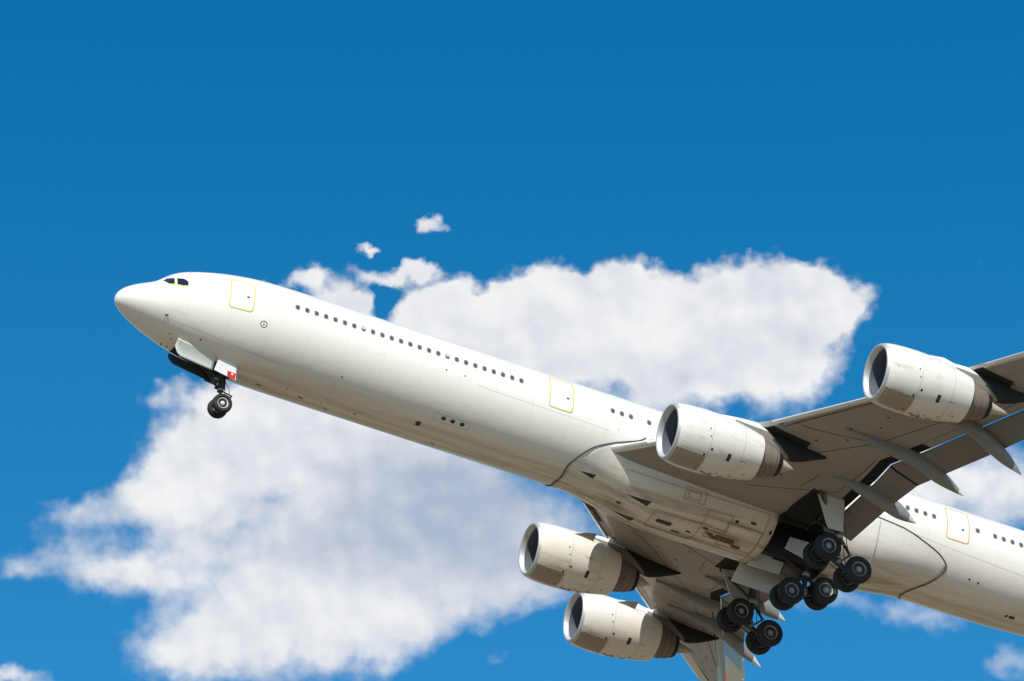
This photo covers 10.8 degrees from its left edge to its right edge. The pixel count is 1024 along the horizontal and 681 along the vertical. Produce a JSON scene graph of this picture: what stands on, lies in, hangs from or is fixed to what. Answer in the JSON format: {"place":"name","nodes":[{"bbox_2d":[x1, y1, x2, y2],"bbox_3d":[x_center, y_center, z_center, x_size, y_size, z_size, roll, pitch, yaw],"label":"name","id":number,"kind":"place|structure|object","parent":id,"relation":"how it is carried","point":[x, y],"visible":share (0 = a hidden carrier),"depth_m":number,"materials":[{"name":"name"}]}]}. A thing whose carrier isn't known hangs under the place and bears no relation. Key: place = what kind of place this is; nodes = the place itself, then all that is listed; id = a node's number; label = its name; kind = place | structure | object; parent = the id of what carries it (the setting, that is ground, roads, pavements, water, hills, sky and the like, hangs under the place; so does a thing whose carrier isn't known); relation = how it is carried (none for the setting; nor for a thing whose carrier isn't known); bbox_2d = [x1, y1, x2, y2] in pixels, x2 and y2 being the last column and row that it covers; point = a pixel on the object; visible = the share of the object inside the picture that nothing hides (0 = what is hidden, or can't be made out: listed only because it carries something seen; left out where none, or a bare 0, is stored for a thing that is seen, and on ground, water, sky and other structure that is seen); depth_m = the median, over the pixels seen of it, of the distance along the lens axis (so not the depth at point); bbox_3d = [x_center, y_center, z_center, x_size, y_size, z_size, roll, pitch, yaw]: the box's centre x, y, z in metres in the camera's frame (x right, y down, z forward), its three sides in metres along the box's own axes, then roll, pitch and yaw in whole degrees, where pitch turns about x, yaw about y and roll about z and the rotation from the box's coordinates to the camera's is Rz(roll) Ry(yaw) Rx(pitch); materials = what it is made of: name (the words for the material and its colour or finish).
{"place":"outdoors","nodes":[
{"label":"outdoors","id":0,"kind":"place"},
{"bbox_2d":[0,0,1023,680],"label":"sky","id":1,"kind":"structure","parent":0,"point":[724,207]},
{"bbox_2d":[114,272,1023,680],"bbox_3d":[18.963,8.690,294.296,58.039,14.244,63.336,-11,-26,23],"label":"passenger jet","id":2,"kind":"object","parent":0,"point":[696,512],"visible":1,"depth_m":286.22,"materials":[{"name":"white paint"}]},
{"bbox_2d":[168,353,206,378],"bbox_3d":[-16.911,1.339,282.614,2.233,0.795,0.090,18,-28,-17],"label":"gear door","id":3,"kind":"structure","parent":2,"relation":"in","point":[179,362],"depth_m":282.59,"materials":[{"name":"grey metal"}]},
{"bbox_2d":[175,338,215,369],"bbox_3d":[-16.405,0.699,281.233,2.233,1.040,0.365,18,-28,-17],"label":"gear door","id":4,"kind":"structure","parent":2,"relation":"in","point":[186,350],"depth_m":281.22,"materials":[{"name":"paint"}]},
{"bbox_2d":[204,372,225,389],"bbox_3d":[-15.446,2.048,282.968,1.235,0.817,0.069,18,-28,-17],"label":"gear door","id":5,"kind":"structure","parent":2,"relation":"in","point":[207,378],"depth_m":282.80,"materials":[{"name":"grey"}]},
{"bbox_2d":[214,357,236,380],"bbox_3d":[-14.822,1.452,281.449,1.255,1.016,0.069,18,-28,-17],"label":"gear door","id":6,"kind":"structure","parent":2,"relation":"in","point":[224,367],"depth_m":281.42,"materials":[{"name":"paint"}]},
{"bbox_2d":[229,280,255,311],"bbox_3d":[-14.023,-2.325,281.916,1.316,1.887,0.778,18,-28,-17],"label":"cabin door","id":7,"kind":"structure","parent":2,"relation":"in","point":[243,295],"depth_m":281.70,"materials":[{"name":"white paint"}]},
{"bbox_2d":[549,377,573,412],"bbox_3d":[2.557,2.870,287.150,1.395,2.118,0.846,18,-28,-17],"label":"cabin door","id":8,"kind":"structure","parent":2,"relation":"in","point":[561,392],"depth_m":286.83,"materials":[{"name":"white paint"}]},
{"bbox_2d":[722,569,747,600],"bbox_3d":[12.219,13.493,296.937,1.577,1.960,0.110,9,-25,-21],"label":"gear door","id":9,"kind":"structure","parent":2,"relation":"in","point":[734,592],"depth_m":296.88,"materials":[{"name":"paint"}]},
{"bbox_2d":[731,562,785,593],"bbox_3d":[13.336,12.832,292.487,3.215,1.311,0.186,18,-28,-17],"label":"gear door","id":10,"kind":"structure","parent":2,"relation":"in","point":[749,576],"depth_m":292.35,"materials":[{"name":"paint"}]},
{"bbox_2d":[747,553,783,574],"bbox_3d":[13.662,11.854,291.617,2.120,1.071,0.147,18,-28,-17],"label":"gear door","id":11,"kind":"structure","parent":2,"relation":"in","point":[764,562],"depth_m":291.56,"materials":[{"name":"paint"}]},
{"bbox_2d":[781,563,800,578],"bbox_3d":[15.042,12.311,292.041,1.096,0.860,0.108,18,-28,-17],"label":"gear door","id":12,"kind":"structure","parent":2,"relation":"in","point":[788,570],"depth_m":291.99,"materials":[{"name":"metal"}]},
{"bbox_2d":[785,537,808,557],"bbox_3d":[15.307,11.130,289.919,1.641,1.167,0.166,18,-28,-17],"label":"gear door","id":13,"kind":"structure","parent":2,"relation":"in","point":[796,546],"depth_m":289.86,"materials":[{"name":"paint"}]},
{"bbox_2d":[818,494,844,531],"bbox_3d":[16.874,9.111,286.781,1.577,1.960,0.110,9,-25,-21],"label":"gear door","id":14,"kind":"structure","parent":2,"relation":"in","point":[833,512],"depth_m":286.76,"materials":[{"name":"paint"}]},
{"bbox_2d":[945,508,969,543],"bbox_3d":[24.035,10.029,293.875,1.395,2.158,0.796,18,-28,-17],"label":"cabin door","id":15,"kind":"structure","parent":2,"relation":"in","point":[958,529],"depth_m":293.56,"materials":[{"name":"white paint"}]}
]}

